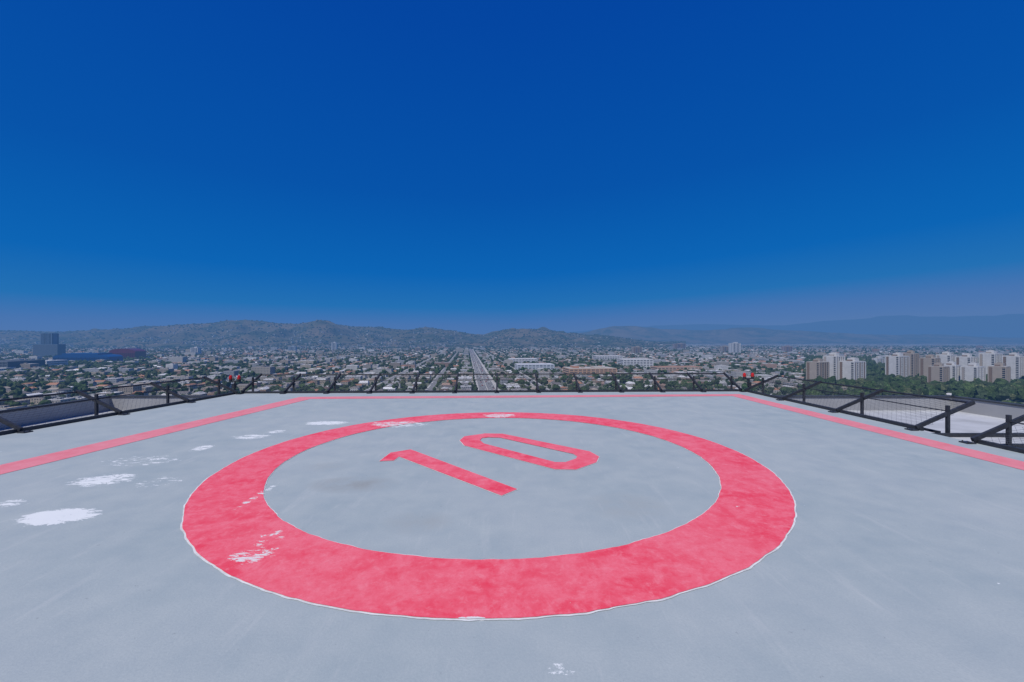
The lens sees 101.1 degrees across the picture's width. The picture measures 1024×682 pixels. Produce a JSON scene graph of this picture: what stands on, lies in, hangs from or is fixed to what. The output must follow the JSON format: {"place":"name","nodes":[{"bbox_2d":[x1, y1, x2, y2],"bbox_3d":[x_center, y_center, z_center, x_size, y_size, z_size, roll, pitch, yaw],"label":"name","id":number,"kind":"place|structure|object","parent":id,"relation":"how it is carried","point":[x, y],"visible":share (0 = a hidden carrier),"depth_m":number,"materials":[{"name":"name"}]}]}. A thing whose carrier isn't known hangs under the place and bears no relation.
{"place":"outdoors","nodes":[
{"label":"outdoors","id":0,"kind":"place"},
{"bbox_2d":[0,320,685,348],"bbox_3d":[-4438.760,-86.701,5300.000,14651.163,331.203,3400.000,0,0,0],"label":"hills","id":1,"kind":"structure","parent":0,"point":[181,336],"depth_m":4592.58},
{"bbox_2d":[0,320,667,347],"bbox_3d":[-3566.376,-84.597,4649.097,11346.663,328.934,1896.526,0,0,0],"label":"hillside houses","id":2,"kind":"structure","parent":1,"relation":"on","point":[306,346],"depth_m":4326.27,"materials":[{"name":"paint"}]},
{"bbox_2d":[40,349,780,391],"bbox_3d":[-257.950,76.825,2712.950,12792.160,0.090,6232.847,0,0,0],"label":"city streets","id":3,"kind":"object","parent":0,"point":[477,381],"visible":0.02,"depth_m":875.49,"materials":[{"name":"grey asphalt"}]},
{"bbox_2d":[470,349,494,389],"bbox_3d":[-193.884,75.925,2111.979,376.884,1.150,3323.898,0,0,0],"label":"distant traffic","id":4,"kind":"object","parent":3,"relation":"on","point":[480,369],"visible":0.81,"depth_m":1120.64,"materials":[{"name":"white metal"}]},
{"bbox_2d":[0,395,1023,432],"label":"office tower roof","id":5,"kind":"structure","parent":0,"point":[981,415],"depth_m":20.37,"materials":[{"name":"concrete"}]},
{"bbox_2d":[0,391,1023,681],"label":"rooftop helipad","id":6,"kind":"object","parent":5,"relation":"on","point":[518,537],"visible":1,"depth_m":3.91,"materials":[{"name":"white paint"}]},
{"bbox_2d":[0,376,241,435],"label":"safety net fence","id":7,"kind":"object","parent":6,"relation":"on","point":[94,399],"visible":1,"depth_m":10.75,"materials":[{"name":"metal"}]},
{"bbox_2d":[229,375,240,389],"bbox_3d":[-9.975,1.633,15.136,0.420,0.735,0.168,0,0,0],"label":"obstruction light","id":8,"kind":"object","parent":6,"relation":"on","point":[234,381],"visible":0.99,"depth_m":15.13,"materials":[{"name":"paint"}]},
{"bbox_2d":[237,372,745,393],"bbox_3d":[-0.568,1.652,15.749,18.189,0.756,1.406,0,0,-2],"label":"safety net fence","id":9,"kind":"object","parent":6,"relation":"on","point":[415,386],"visible":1,"depth_m":15.68,"materials":[{"name":"metal"}]},
{"bbox_2d":[743,373,753,386],"bbox_3d":[8.854,1.613,15.744,0.420,0.775,0.168,0,0,0],"label":"obstruction light","id":10,"kind":"object","parent":6,"relation":"on","point":[749,384],"visible":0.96,"depth_m":15.72,"materials":[{"name":"paint"}]},
{"bbox_2d":[739,375,975,432],"bbox_3d":[9.061,1.652,12.169,1.425,0.756,6.731,0,0,0],"label":"safety net fence","id":11,"kind":"object","parent":6,"relation":"on","point":[947,413],"visible":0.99,"depth_m":10.98,"materials":[{"name":"metal"}]},
{"bbox_2d":[933,433,1023,448],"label":"access landing","id":12,"kind":"object","parent":6,"relation":"attached to","point":[1017,438],"visible":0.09,"depth_m":8.73,"materials":[{"name":"paint"}]},
{"bbox_2d":[959,414,1023,453],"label":"safety net fence","id":13,"kind":"object","parent":6,"relation":"on","point":[1009,423],"visible":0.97,"depth_m":7.74,"materials":[{"name":"metal"}]},
{"bbox_2d":[0,0,1023,333],"label":"sky","id":14,"kind":"structure","parent":0,"point":[468,166],"materials":[{"name":"blue"}]},
{"bbox_2d":[1,349,1023,402],"bbox_3d":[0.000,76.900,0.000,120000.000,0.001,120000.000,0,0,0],"label":"ground","id":15,"kind":"structure","parent":0,"point":[444,381],"depth_m":728.26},
{"bbox_2d":[0,360,44,367],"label":"dark glass hall","id":16,"kind":"structure","parent":15,"relation":"on","point":[8,363],"depth_m":1034.97,"materials":[{"name":"blue glass"}]},
{"bbox_2d":[33,333,65,355],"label":"office building","id":17,"kind":"structure","parent":15,"relation":"on","point":[49,344],"depth_m":1882.73,"materials":[{"name":"blue glass"}]},
{"bbox_2d":[45,360,67,365],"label":"white office block","id":18,"kind":"structure","parent":15,"relation":"on","point":[55,362],"depth_m":1152.51,"materials":[{"name":"white concrete"}]},
{"bbox_2d":[53,353,122,360],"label":"blue glass hall","id":19,"kind":"structure","parent":15,"relation":"on","point":[87,356],"depth_m":1422.65,"materials":[{"name":"blue glass"}]},
{"bbox_2d":[109,348,145,357],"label":"red glass hall","id":20,"kind":"structure","parent":15,"relation":"on","point":[132,352],"depth_m":1723.50,"materials":[{"name":"glass"}]},
{"bbox_2d":[190,346,200,353],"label":"office building","id":21,"kind":"structure","parent":15,"relation":"on","point":[196,349],"depth_m":2087.28,"materials":[{"name":"grey concrete"}]},
{"bbox_2d":[288,345,296,350],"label":"office building","id":22,"kind":"structure","parent":15,"relation":"on","point":[293,348],"depth_m":2688.55,"materials":[{"name":"grey concrete"}]},
{"bbox_2d":[331,342,336,349],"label":"office building","id":23,"kind":"structure","parent":15,"relation":"on","point":[333,345],"depth_m":2987.59,"materials":[{"name":"white concrete"}]},
{"bbox_2d":[0,319,1023,406],"bbox_3d":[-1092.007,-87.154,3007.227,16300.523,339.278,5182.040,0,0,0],"label":"distant tree canopy","id":24,"kind":"object","parent":15,"relation":"on","point":[999,389],"visible":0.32,"depth_m":992.47,"materials":[{"name":"green plant"}]},
{"bbox_2d":[0,344,1023,409],"bbox_3d":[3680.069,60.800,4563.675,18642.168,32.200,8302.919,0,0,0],"label":"distant city houses","id":25,"kind":"structure","parent":15,"relation":"on","point":[263,369],"depth_m":1117.11,"materials":[{"name":"paint"}]},
{"bbox_2d":[508,358,537,362],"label":"white office block","id":26,"kind":"structure","parent":15,"relation":"on","point":[520,360],"depth_m":1327.20,"materials":[{"name":"white concrete"}]},
{"bbox_2d":[515,363,554,370],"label":"white office block","id":27,"kind":"structure","parent":15,"relation":"on","point":[533,366],"depth_m":1056.68,"materials":[{"name":"white concrete"}]},
{"bbox_2d":[562,365,616,375],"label":"building","id":28,"kind":"structure","parent":15,"relation":"on","point":[590,369],"depth_m":872.60,"materials":[{"name":"beige concrete"}]},
{"bbox_2d":[592,355,622,360],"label":"white office block","id":29,"kind":"structure","parent":15,"relation":"on","point":[602,357],"depth_m":1477.10,"materials":[{"name":"white concrete"}]},
{"bbox_2d":[617,358,652,367],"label":"white office block","id":30,"kind":"structure","parent":15,"relation":"on","point":[644,362],"depth_m":1156.75,"materials":[{"name":"white concrete"}]},
{"bbox_2d":[631,346,641,353],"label":"office building","id":31,"kind":"structure","parent":15,"relation":"on","point":[636,349],"depth_m":2288.18,"materials":[{"name":"grey concrete"}]},
{"bbox_2d":[650,365,701,370],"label":"terracotta civic building","id":32,"kind":"structure","parent":15,"relation":"on","point":[670,368],"depth_m":1002.86,"materials":[{"name":"beige concrete"}]},
{"bbox_2d":[673,343,685,348],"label":"office building","id":33,"kind":"structure","parent":15,"relation":"on","point":[679,345],"depth_m":3186.10,"materials":[{"name":"grey concrete"}]},
{"bbox_2d":[720,345,728,351],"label":"office building","id":34,"kind":"structure","parent":15,"relation":"on","point":[725,348],"depth_m":2486.75,"materials":[{"name":"grey concrete"}]},
{"bbox_2d":[729,342,740,352],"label":"office building","id":35,"kind":"structure","parent":15,"relation":"on","point":[734,347],"depth_m":2287.79,"materials":[{"name":"white concrete"}]},
{"bbox_2d":[781,345,792,351],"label":"office building","id":36,"kind":"structure","parent":15,"relation":"on","point":[788,348],"depth_m":2486.79,"materials":[{"name":"grey concrete"}]},
{"bbox_2d":[806,358,828,379],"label":"apartment tower","id":37,"kind":"structure","parent":15,"relation":"on","point":[816,367],"depth_m":684.20,"materials":[{"name":"white concrete"}]},
{"bbox_2d":[823,352,844,379],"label":"apartment tower","id":38,"kind":"structure","parent":15,"relation":"on","point":[833,359],"depth_m":696.83,"materials":[{"name":"white concrete"}]},
{"bbox_2d":[839,357,865,379],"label":"apartment tower","id":39,"kind":"structure","parent":15,"relation":"on","point":[854,368],"depth_m":682.82,"materials":[{"name":"white concrete"}]},
{"bbox_2d":[885,353,909,376],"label":"apartment tower","id":40,"kind":"structure","parent":15,"relation":"on","point":[896,364],"depth_m":753.36,"materials":[{"name":"white concrete"}]},
{"bbox_2d":[903,350,918,376],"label":"apartment tower","id":41,"kind":"structure","parent":15,"relation":"on","point":[914,362],"depth_m":782.45,"materials":[{"name":"white concrete"}]},
{"bbox_2d":[919,354,940,375],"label":"apartment tower","id":42,"kind":"structure","parent":15,"relation":"on","point":[927,361],"depth_m":738.19,"materials":[{"name":"white concrete"}]},
{"bbox_2d":[927,362,949,381],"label":"apartment tower","id":43,"kind":"structure","parent":15,"relation":"on","point":[939,371],"depth_m":654.77,"materials":[{"name":"beige concrete"}]},
{"bbox_2d":[936,351,956,363],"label":"apartment tower","id":44,"kind":"structure","parent":15,"relation":"on","point":[946,356],"depth_m":794.19,"materials":[{"name":"white concrete"}]},
{"bbox_2d":[955,353,977,365],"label":"apartment tower","id":45,"kind":"structure","parent":15,"relation":"on","point":[965,359],"depth_m":775.57,"materials":[{"name":"white concrete"}]},
{"bbox_2d":[988,362,1010,382],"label":"apartment tower","id":46,"kind":"structure","parent":15,"relation":"on","point":[999,370],"depth_m":635.57,"materials":[{"name":"beige concrete"}]},
{"bbox_2d":[1002,352,1023,379],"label":"apartment tower","id":47,"kind":"structure","parent":15,"relation":"on","point":[1014,361],"depth_m":732.34,"materials":[{"name":"white concrete"}]},
{"bbox_2d":[482,314,1023,337],"bbox_3d":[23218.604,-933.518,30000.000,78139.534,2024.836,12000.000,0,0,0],"label":"hills","id":48,"kind":"structure","parent":0,"point":[1009,325],"depth_m":28462.22,"materials":[{"name":"blue"}]},
{"bbox_2d":[578,326,1023,343],"bbox_3d":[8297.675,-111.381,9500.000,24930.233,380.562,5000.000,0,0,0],"label":"hills","id":49,"kind":"structure","parent":0,"point":[747,335],"depth_m":8179.17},
{"bbox_2d":[872,356,884,362],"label":"apartment tower","id":50,"kind":"structure","parent":0,"point":[877,359],"depth_m":1244.15,"materials":[{"name":"white concrete"}]},
{"bbox_2d":[944,361,960,380],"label":"apartment tower","id":51,"kind":"structure","parent":0,"point":[954,369],"depth_m":662.25,"materials":[{"name":"white concrete"}]},
{"bbox_2d":[960,362,985,380],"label":"apartment tower","id":52,"kind":"structure","parent":0,"point":[971,371],"depth_m":644.76,"materials":[{"name":"white concrete"}]},
{"bbox_2d":[979,350,1002,373],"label":"apartment tower","id":53,"kind":"structure","parent":0,"point":[989,358],"depth_m":763.67,"materials":[{"name":"white concrete"}]}
]}

